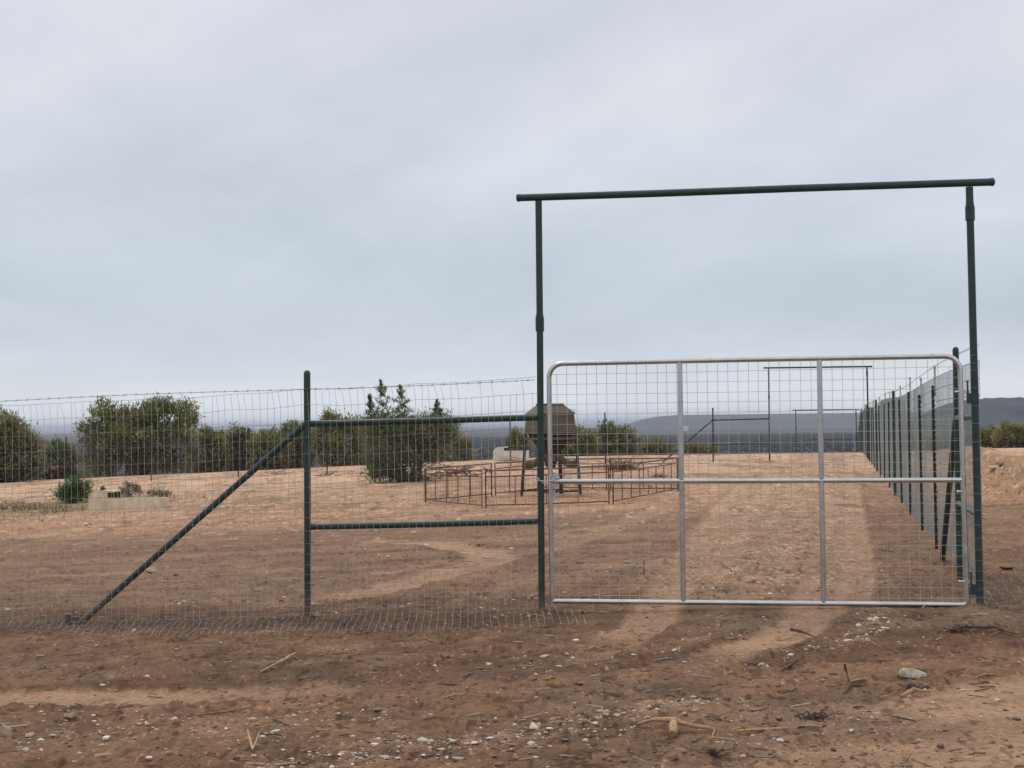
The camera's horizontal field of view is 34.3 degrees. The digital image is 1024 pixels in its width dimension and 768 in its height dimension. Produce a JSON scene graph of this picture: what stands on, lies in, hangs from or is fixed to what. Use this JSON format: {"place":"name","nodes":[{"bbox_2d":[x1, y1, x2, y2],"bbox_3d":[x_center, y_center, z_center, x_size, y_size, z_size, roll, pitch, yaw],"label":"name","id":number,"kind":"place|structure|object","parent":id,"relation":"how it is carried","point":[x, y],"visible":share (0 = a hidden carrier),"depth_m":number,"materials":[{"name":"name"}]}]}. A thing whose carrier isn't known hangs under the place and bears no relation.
{"place":"outdoors","nodes":[
{"label":"outdoors","id":0,"kind":"place"},
{"bbox_2d":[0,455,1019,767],"bbox_3d":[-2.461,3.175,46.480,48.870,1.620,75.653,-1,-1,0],"label":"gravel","id":1,"kind":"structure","parent":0,"point":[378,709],"depth_m":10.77,"materials":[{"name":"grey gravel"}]},
{"bbox_2d":[0,423,1023,767],"bbox_3d":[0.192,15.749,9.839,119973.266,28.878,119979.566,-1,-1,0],"label":"ground","id":2,"kind":"structure","parent":0,"point":[716,515],"depth_m":15.82,"materials":[{"name":"brown soil"}]},
{"bbox_2d":[0,724,11,737],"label":"rock","id":3,"kind":"object","parent":2,"relation":"on","point":[6,731],"visible":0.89,"depth_m":10.97,"materials":[{"name":"stone"}]},
{"bbox_2d":[0,404,53,482],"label":"juniper tree","id":4,"kind":"object","parent":2,"relation":"on","point":[21,461],"visible":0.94,"depth_m":90.50,"materials":[{"name":"green plant"}]},
{"bbox_2d":[25,732,33,736],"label":"rock","id":5,"kind":"object","parent":2,"relation":"on","point":[30,734],"visible":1,"depth_m":10.99,"materials":[{"name":"stone"}]},
{"bbox_2d":[18,435,49,480],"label":"scrub tree","id":6,"kind":"object","parent":2,"relation":"on","point":[32,476],"visible":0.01,"depth_m":111.71,"materials":[{"name":"green plant"}]},
{"bbox_2d":[30,433,84,479],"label":"scrub tree","id":7,"kind":"object","parent":2,"relation":"on","point":[54,472],"visible":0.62,"depth_m":107.43,"materials":[{"name":"green plant"}]},
{"bbox_2d":[62,712,77,718],"bbox_3d":[-3.099,2.321,11.605,0.113,0.051,0.062,1,-3,-58],"label":"rock","id":8,"kind":"object","parent":2,"relation":"on","point":[71,715],"visible":1,"depth_m":11.59,"materials":[{"name":"stone"}]},
{"bbox_2d":[47,473,96,503],"bbox_3d":[-14.213,3.466,53.899,1.450,1.172,1.411,0,-2,-38],"label":"green bush","id":9,"kind":"object","parent":2,"relation":"on","point":[66,493],"visible":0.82,"depth_m":53.77,"materials":[{"name":"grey plant"}]},
{"bbox_2d":[88,490,167,510],"bbox_3d":[-10.970,3.409,47.385,2.154,0.752,0.620,-1,-1,9],"label":"water trough","id":10,"kind":"object","parent":2,"relation":"on","point":[116,501],"visible":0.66,"depth_m":47.14,"materials":[{"name":"beige concrete"}]},
{"bbox_2d":[115,480,142,496],"bbox_3d":[-13.292,3.702,57.812,1.290,0.830,1.094,-1,-1,0],"label":"grey shrub","id":11,"kind":"object","parent":2,"relation":"on","point":[135,491],"visible":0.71,"depth_m":57.73,"materials":[{"name":"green plant"}]},
{"bbox_2d":[69,391,205,477],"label":"juniper tree","id":12,"kind":"object","parent":2,"relation":"on","point":[140,420],"visible":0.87,"depth_m":100.34,"materials":[{"name":"green plant"}]},
{"bbox_2d":[146,567,156,572],"bbox_3d":[-5.273,2.715,24.210,0.147,0.074,0.127,-1,-2,24],"label":"rock","id":13,"kind":"object","parent":2,"relation":"on","point":[153,569],"visible":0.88,"depth_m":24.16,"materials":[{"name":"stone"}]},
{"bbox_2d":[143,486,171,496],"bbox_3d":[-11.937,3.702,55.983,1.065,0.576,0.822,-1,-1,0],"label":"grey shrub","id":14,"kind":"object","parent":2,"relation":"on","point":[159,491],"visible":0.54,"depth_m":55.88,"materials":[{"name":"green plant"}]},
{"bbox_2d":[0,484,326,521],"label":"grass","id":15,"kind":"structure","parent":2,"relation":"on","point":[28,507],"depth_m":50.69,"materials":[{"name":"beige plant"}]},
{"bbox_2d":[181,423,234,472],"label":"scrub tree","id":16,"kind":"object","parent":2,"relation":"on","point":[204,434],"visible":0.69,"depth_m":105.47,"materials":[{"name":"green plant"}]},
{"bbox_2d":[199,706,252,714],"bbox_3d":[-1.983,2.268,11.500,0.372,0.043,0.038,0,-1,-16],"label":"stick","id":17,"kind":"object","parent":2,"relation":"on","point":[227,710],"visible":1,"depth_m":11.49,"materials":[{"name":"brown wood"}]},
{"bbox_2d":[222,422,258,471],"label":"scrub tree","id":18,"kind":"object","parent":2,"relation":"on","point":[243,435],"visible":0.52,"depth_m":107.38,"materials":[{"name":"green plant"}]},
{"bbox_2d":[247,729,259,750],"bbox_3d":[-1.598,2.210,10.301,0.072,0.058,0.409,0,-1,-13],"label":"stick","id":19,"kind":"object","parent":2,"relation":"on","point":[252,746],"visible":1,"depth_m":10.24,"materials":[{"name":"brown wood"}]},
{"bbox_2d":[243,425,296,469],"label":"scrub tree","id":20,"kind":"object","parent":2,"relation":"on","point":[283,451],"visible":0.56,"depth_m":103.54,"materials":[{"name":"green plant"}]},
{"bbox_2d":[259,652,295,671],"bbox_3d":[-1.927,2.317,13.876,0.075,0.052,0.973,-1,-1,9],"label":"stick","id":21,"kind":"object","parent":2,"relation":"on","point":[286,658],"visible":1,"depth_m":13.80,"materials":[{"name":"brown wood"}]},
{"bbox_2d":[260,469,295,474],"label":"brush pile","id":22,"kind":"object","parent":2,"relation":"on","point":[278,472],"visible":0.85,"depth_m":80.50,"materials":[{"name":"grey plant"}]},
{"bbox_2d":[273,718,289,725],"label":"stick","id":23,"kind":"object","parent":2,"relation":"on","point":[280,722],"visible":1,"depth_m":10.92,"materials":[{"name":"brown wood"}]},
{"bbox_2d":[272,762,296,765],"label":"stick","id":24,"kind":"object","parent":2,"relation":"on","point":[290,763],"visible":1,"depth_m":9.56,"materials":[{"name":"brown wood"}]},
{"bbox_2d":[0,377,587,638],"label":"woven wire fence","id":25,"kind":"object","parent":2,"relation":"on","point":[212,536],"visible":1,"depth_m":17.27,"materials":[{"name":"metal"}]},
{"bbox_2d":[277,417,317,468],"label":"scrub tree","id":26,"kind":"object","parent":2,"relation":"on","point":[298,441],"visible":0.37,"depth_m":105.43,"materials":[{"name":"green plant"}]},
{"bbox_2d":[64,370,537,624],"bbox_3d":[-2.280,1.425,17.325,5.209,3.136,0.072,-1,-1,11],"label":"fence brace","id":27,"kind":"object","parent":2,"relation":"on","point":[307,424],"visible":0.85,"depth_m":17.26,"materials":[{"name":"green paint"}]},
{"bbox_2d":[313,471,352,476],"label":"brush pile","id":28,"kind":"object","parent":2,"relation":"on","point":[331,474],"visible":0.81,"depth_m":72.24,"materials":[{"name":"grey plant"}]},
{"bbox_2d":[311,405,366,466],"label":"scrub tree","id":29,"kind":"object","parent":2,"relation":"on","point":[343,437],"visible":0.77,"depth_m":101.42,"materials":[{"name":"green plant"}]},
{"bbox_2d":[342,410,387,465],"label":"scrub tree","id":30,"kind":"object","parent":2,"relation":"on","point":[360,459],"visible":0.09,"depth_m":103.47,"materials":[{"name":"green plant"}]},
{"bbox_2d":[354,471,446,482],"bbox_3d":[-3.515,3.397,60.277,3.588,0.408,3.471,-2,-2,41],"label":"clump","id":31,"kind":"object","parent":2,"relation":"on","point":[418,476],"visible":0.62,"depth_m":59.80,"materials":[{"name":"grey plant"}]},
{"bbox_2d":[356,379,465,482],"bbox_3d":[-3.696,1.814,60.331,4.082,4.101,2.967,-1,-1,0],"label":"cedar tree","id":32,"kind":"object","parent":2,"relation":"on","point":[434,436],"visible":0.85,"depth_m":60.24,"materials":[{"name":"green plant"}]},
{"bbox_2d":[54,407,767,483],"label":"steel post fence","id":33,"kind":"object","parent":2,"relation":"on","point":[151,442],"visible":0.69,"depth_m":77.03,"materials":[{"name":"metal"}]},
{"bbox_2d":[440,652,450,657],"bbox_3d":[-0.552,2.265,13.830,0.092,0.050,0.068,0,-1,-18],"label":"soil clod","id":34,"kind":"object","parent":2,"relation":"on","point":[445,655],"visible":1,"depth_m":13.83,"materials":[{"name":"soil"}]},
{"bbox_2d":[437,693,465,698],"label":"stick","id":35,"kind":"object","parent":2,"relation":"on","point":[452,695],"visible":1,"depth_m":11.66,"materials":[{"name":"brown wood"}]},
{"bbox_2d":[424,468,482,507],"bbox_3d":[-1.470,2.552,40.659,0.037,0.979,4.496,0,-1,-20],"label":"livestock panel","id":36,"kind":"object","parent":2,"relation":"on","point":[446,477],"visible":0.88,"depth_m":40.62,"materials":[{"name":"metal"}]},
{"bbox_2d":[436,434,478,461],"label":"scrub tree","id":37,"kind":"object","parent":2,"relation":"on","point":[469,449],"visible":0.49,"depth_m":97.52,"materials":[{"name":"green plant"}]},
{"bbox_2d":[426,463,491,501],"bbox_3d":[-1.381,2.604,43.492,2.241,1.008,0.037,0,-2,-40],"label":"livestock panel","id":38,"kind":"object","parent":2,"relation":"on","point":[461,481],"visible":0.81,"depth_m":43.55,"materials":[{"name":"metal"}]},
{"bbox_2d":[428,465,490,476],"bbox_3d":[-1.992,3.343,63.392,2.305,0.464,2.349,-2,-2,39],"label":"brush pile","id":39,"kind":"object","parent":2,"relation":"on","point":[464,468],"visible":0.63,"depth_m":63.32,"materials":[{"name":"grey plant"}]},
{"bbox_2d":[23,433,971,478],"bbox_3d":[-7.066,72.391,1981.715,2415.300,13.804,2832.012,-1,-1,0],"label":"scrub woodland","id":40,"kind":"object","parent":2,"relation":"on","point":[837,445],"visible":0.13,"depth_m":2110.65,"materials":[{"name":"green plant"}]},
{"bbox_2d":[497,456,521,460],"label":"soil heap","id":41,"kind":"object","parent":2,"relation":"on","point":[508,458],"visible":0.66,"depth_m":86.47,"materials":[{"name":"beige soil"}]},
{"bbox_2d":[493,447,528,460],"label":"water trough","id":42,"kind":"object","parent":2,"relation":"on","point":[498,453],"visible":0.62,"depth_m":87.67,"materials":[{"name":"white plastic"}]},
{"bbox_2d":[0,448,1023,767],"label":"soil crumbs","id":43,"kind":"object","parent":2,"relation":"on","point":[940,744],"visible":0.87,"depth_m":11.26,"materials":[{"name":"brown soil"}]},
{"bbox_2d":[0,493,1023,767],"bbox_3d":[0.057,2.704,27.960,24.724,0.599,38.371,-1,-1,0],"label":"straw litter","id":44,"kind":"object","parent":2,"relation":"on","point":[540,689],"visible":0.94,"depth_m":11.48,"materials":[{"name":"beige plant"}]},
{"bbox_2d":[501,426,532,457],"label":"scrub tree","id":45,"kind":"object","parent":2,"relation":"on","point":[516,436],"visible":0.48,"depth_m":103.66,"materials":[{"name":"green plant"}]},
{"bbox_2d":[494,460,547,495],"bbox_3d":[0.330,2.594,46.109,0.041,0.962,3.789,-1,-2,25],"label":"livestock panel","id":46,"kind":"object","parent":2,"relation":"on","point":[509,477],"visible":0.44,"depth_m":45.23,"materials":[{"name":"metal"}]},
{"bbox_2d":[529,722,537,728],"bbox_3d":[0.135,2.127,10.261,0.064,0.062,0.050,-1,-1,16],"label":"rock","id":47,"kind":"object","parent":2,"relation":"on","point":[533,725],"visible":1,"depth_m":10.25,"materials":[{"name":"stone"}]},
{"bbox_2d":[485,465,609,507],"bbox_3d":[0.794,2.386,38.009,3.038,1.043,0.037,-1,-1,20],"label":"livestock panel","id":48,"kind":"object","parent":2,"relation":"on","point":[545,486],"visible":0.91,"depth_m":38.01,"materials":[{"name":"metal"}]},
{"bbox_2d":[520,403,581,495],"bbox_3d":[1.009,1.751,43.407,1.384,2.474,1.384,0,-1,-24],"label":"game feeder","id":49,"kind":"object","parent":2,"relation":"on","point":[562,429],"visible":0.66,"depth_m":43.16,"materials":[{"name":"metal"}]},
{"bbox_2d":[553,458,606,490],"bbox_3d":[1.857,2.549,46.511,0.037,0.985,3.001,0,-2,-29],"label":"livestock panel","id":50,"kind":"object","parent":2,"relation":"on","point":[583,464],"visible":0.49,"depth_m":46.01,"materials":[{"name":"metal"}]},
{"bbox_2d":[562,423,604,456],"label":"scrub tree","id":51,"kind":"object","parent":2,"relation":"on","point":[587,440],"visible":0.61,"depth_m":101.46,"materials":[{"name":"green plant"}]},
{"bbox_2d":[586,645,602,649],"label":"stick","id":52,"kind":"object","parent":2,"relation":"on","point":[592,647],"visible":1,"depth_m":13.82,"materials":[{"name":"brown wood"}]},
{"bbox_2d":[591,419,645,455],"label":"scrub tree","id":53,"kind":"object","parent":2,"relation":"on","point":[630,440],"visible":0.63,"depth_m":103.40,"materials":[{"name":"green plant"}]},
{"bbox_2d":[594,454,645,470],"bbox_3d":[3.910,2.980,63.461,2.507,0.694,2.064,-1,-1,0],"label":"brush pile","id":54,"kind":"object","parent":2,"relation":"on","point":[624,467],"visible":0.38,"depth_m":63.37,"materials":[{"name":"grey wood"}]},
{"bbox_2d":[610,457,677,490],"bbox_3d":[3.537,2.445,44.488,2.105,0.963,0.038,-2,-2,33],"label":"livestock panel","id":55,"kind":"object","parent":2,"relation":"on","point":[643,485],"visible":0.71,"depth_m":44.48,"materials":[{"name":"metal"}]},
{"bbox_2d":[612,457,678,503],"bbox_3d":[3.344,2.354,40.684,0.037,0.958,6.822,-1,-1,18],"label":"livestock panel","id":56,"kind":"object","parent":2,"relation":"on","point":[655,471],"visible":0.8,"depth_m":40.34,"materials":[{"name":"metal"}]},
{"bbox_2d":[639,435,676,454],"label":"scrub tree","id":57,"kind":"object","parent":2,"relation":"on","point":[656,449],"visible":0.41,"depth_m":107.44,"materials":[{"name":"green plant"}]},
{"bbox_2d":[669,753,678,759],"bbox_3d":[0.904,2.085,9.278,0.054,0.036,0.038,-2,-2,45],"label":"soil clod","id":58,"kind":"object","parent":2,"relation":"on","point":[672,756],"visible":1,"depth_m":9.27,"materials":[{"name":"soil"}]},
{"bbox_2d":[637,717,713,735],"bbox_3d":[0.939,2.077,10.124,0.533,0.094,0.262,-2,-2,33],"label":"driftwood","id":59,"kind":"object","parent":2,"relation":"on","point":[674,722],"visible":1,"depth_m":10.08,"materials":[{"name":"brown wood"}]},
{"bbox_2d":[672,440,719,454],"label":"scrub tree","id":60,"kind":"object","parent":2,"relation":"on","point":[702,448],"visible":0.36,"depth_m":117.50,"materials":[{"name":"green plant"}]},
{"bbox_2d":[698,745,729,756],"bbox_3d":[1.151,2.068,9.328,0.134,0.046,0.203,0,-2,-35],"label":"brush pile","id":61,"kind":"object","parent":2,"relation":"on","point":[714,751],"visible":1,"depth_m":9.32,"materials":[{"name":"brown plant"}]},
{"bbox_2d":[663,408,768,461],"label":"fence brace","id":62,"kind":"object","parent":2,"relation":"on","point":[713,420],"visible":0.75,"depth_m":73.57,"materials":[{"name":"green paint"}]},
{"bbox_2d":[712,728,735,740],"bbox_3d":[1.237,2.079,9.827,0.075,0.046,0.240,0,-2,-25],"label":"stick","id":63,"kind":"object","parent":2,"relation":"on","point":[721,737],"visible":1,"depth_m":9.80,"materials":[{"name":"brown wood"}]},
{"bbox_2d":[516,178,994,609],"bbox_3d":[2.389,0.416,16.430,4.717,4.797,0.092,-1,-1,11],"label":"pipe gateway","id":64,"kind":"object","parent":2,"relation":"on","point":[972,396],"visible":0.97,"depth_m":16.36,"materials":[{"name":"green paint"}]},
{"bbox_2d":[534,475,558,500],"bbox_3d":[0.348,1.052,16.776,0.265,0.268,0.070,-1,-1,22],"label":"gate chain","id":65,"kind":"object","parent":64,"relation":"attached to","point":[541,481],"visible":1,"depth_m":16.76,"materials":[{"name":"silver metal"}]},
{"bbox_2d":[547,354,972,606],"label":"wire gate","id":66,"kind":"structure","parent":64,"relation":"attached to","point":[821,480],"depth_m":16.41,"materials":[{"name":"metal"}]},
{"bbox_2d":[737,727,786,731],"bbox_3d":[1.508,2.083,9.986,0.309,0.031,0.055,-1,-1,-5],"label":"flat stick","id":67,"kind":"object","parent":2,"relation":"on","point":[756,729],"visible":1,"depth_m":9.98,"materials":[{"name":"brown wood"}]},
{"bbox_2d":[780,659,797,670],"bbox_3d":[2.069,2.102,12.399,0.024,0.039,0.417,-1,-2,27],"label":"stick","id":68,"kind":"object","parent":2,"relation":"on","point":[792,663],"visible":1,"depth_m":12.44,"materials":[{"name":"brown wood"}]},
{"bbox_2d":[790,627,819,638],"bbox_3d":[2.522,2.133,14.123,0.060,0.035,0.734,0,-1,-11],"label":"stick","id":69,"kind":"object","parent":2,"relation":"on","point":[796,630],"visible":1,"depth_m":14.32,"materials":[{"name":"brown wood"}]},
{"bbox_2d":[794,709,835,721],"bbox_3d":[1.884,2.079,10.359,0.276,0.064,0.244,0,-2,-33],"label":"brush pile","id":70,"kind":"object","parent":2,"relation":"on","point":[814,716],"visible":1,"depth_m":10.35,"materials":[{"name":"brown plant"}]},
{"bbox_2d":[763,366,872,460],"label":"pipe gateway","id":71,"kind":"object","parent":2,"relation":"on","point":[867,411],"visible":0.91,"depth_m":72.66,"materials":[{"name":"green paint"}]},
{"bbox_2d":[793,409,858,452],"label":"pipe gateway","id":72,"kind":"object","parent":2,"relation":"on","point":[828,409],"visible":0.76,"depth_m":118.83,"materials":[{"name":"green paint"}]},
{"bbox_2d":[809,439,851,451],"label":"pipe gateway","id":73,"kind":"object","parent":2,"relation":"on","point":[829,439],"visible":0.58,"depth_m":185.09,"materials":[{"name":"green paint"}]},
{"bbox_2d":[843,664,848,680],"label":"stick","id":74,"kind":"object","parent":2,"relation":"on","point":[845,667],"visible":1,"depth_m":11.76,"materials":[{"name":"brown wood"}]},
{"bbox_2d":[843,683,863,693],"bbox_3d":[2.312,2.062,11.269,0.029,0.054,0.303,-2,-2,38],"label":"bark chunk","id":75,"kind":"object","parent":2,"relation":"on","point":[850,686],"visible":1,"depth_m":11.25,"materials":[{"name":"grey wood"}]},
{"bbox_2d":[851,677,866,681],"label":"stick","id":76,"kind":"object","parent":2,"relation":"on","point":[864,678],"visible":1,"depth_m":11.65,"materials":[{"name":"brown wood"}]},
{"bbox_2d":[889,715,914,720],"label":"stick","id":77,"kind":"object","parent":2,"relation":"on","point":[902,718],"visible":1,"depth_m":10.19,"materials":[{"name":"brown wood"}]},
{"bbox_2d":[898,668,926,678],"bbox_3d":[2.840,2.046,11.751,0.206,0.070,0.120,-1,-1,21],"label":"rock","id":78,"kind":"object","parent":2,"relation":"on","point":[909,673],"visible":1,"depth_m":11.71,"materials":[{"name":"stone"}]},
{"bbox_2d":[894,680,931,690],"bbox_3d":[2.703,2.054,11.246,0.261,0.047,0.177,-1,-2,26],"label":"brush pile","id":79,"kind":"object","parent":2,"relation":"on","point":[910,686],"visible":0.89,"depth_m":11.25,"materials":[{"name":"brown plant"}]},
{"bbox_2d":[899,687,930,696],"bbox_3d":[2.677,2.049,11.049,0.293,0.050,0.053,0,-2,-35],"label":"driftwood","id":80,"kind":"object","parent":2,"relation":"on","point":[910,691],"visible":1,"depth_m":11.04,"materials":[{"name":"brown wood"}]},
{"bbox_2d":[898,432,950,450],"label":"scrub tree","id":81,"kind":"object","parent":2,"relation":"on","point":[938,447],"visible":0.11,"depth_m":111.33,"materials":[{"name":"green plant"}]},
{"bbox_2d":[857,345,1023,610],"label":"woven wire fence","id":82,"kind":"object","parent":2,"relation":"on","point":[886,454],"visible":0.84,"depth_m":24.99,"materials":[{"name":"metal"}]},
{"bbox_2d":[942,624,990,633],"bbox_3d":[3.895,2.104,14.196,0.454,0.064,0.336,-1,-1,0],"label":"brush pile","id":83,"kind":"object","parent":2,"relation":"on","point":[962,630],"visible":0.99,"depth_m":14.15,"materials":[{"name":"brown plant"}]},
{"bbox_2d":[945,625,1016,634],"bbox_3d":[4.004,2.087,14.086,0.594,0.044,0.242,-1,-2,27],"label":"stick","id":84,"kind":"object","parent":2,"relation":"on","point":[975,626],"visible":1,"depth_m":14.16,"materials":[{"name":"brown wood"}]},
{"bbox_2d":[967,424,999,447],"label":"scrub tree","id":85,"kind":"object","parent":2,"relation":"on","point":[985,440],"visible":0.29,"depth_m":111.50,"materials":[{"name":"green plant"}]},
{"bbox_2d":[973,673,1001,678],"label":"stick","id":86,"kind":"object","parent":2,"relation":"on","point":[988,674],"visible":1,"depth_m":11.65,"materials":[{"name":"brown wood"}]},
{"bbox_2d":[989,465,998,470],"bbox_3d":[14.777,2.583,50.766,0.336,0.178,0.257,-1,-1,7],"label":"rock","id":87,"kind":"object","parent":2,"relation":"on","point":[995,467],"visible":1,"depth_m":50.70,"materials":[{"name":"stone"}]},
{"bbox_2d":[993,462,1004,466],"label":"soil clod","id":88,"kind":"object","parent":2,"relation":"on","point":[1000,464],"visible":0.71,"depth_m":52.30,"materials":[{"name":"soil"}]},
{"bbox_2d":[999,565,1013,569],"bbox_3d":[5.949,2.211,19.888,0.179,0.070,0.114,0,-1,-20],"label":"soil clod","id":89,"kind":"object","parent":2,"relation":"on","point":[1006,567],"visible":0.94,"depth_m":19.87,"materials":[{"name":"soil"}]},
{"bbox_2d":[990,418,1023,447],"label":"scrub tree","id":90,"kind":"object","parent":2,"relation":"on","point":[1009,436],"visible":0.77,"depth_m":107.53,"materials":[{"name":"green plant"}]},
{"bbox_2d":[0,0,1023,429],"label":"sky","id":91,"kind":"structure","parent":0,"point":[208,196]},
{"bbox_2d":[619,412,923,428],"bbox_3d":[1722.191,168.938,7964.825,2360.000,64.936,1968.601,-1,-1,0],"label":"mesa","id":92,"kind":"structure","parent":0,"point":[836,420],"depth_m":7505.73,"materials":[{"name":"grey stone"}]},
{"bbox_2d":[897,397,1023,434],"bbox_3d":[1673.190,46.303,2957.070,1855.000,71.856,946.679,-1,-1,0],"label":"hill","id":93,"kind":"structure","parent":0,"point":[995,411],"depth_m":2907.49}
]}

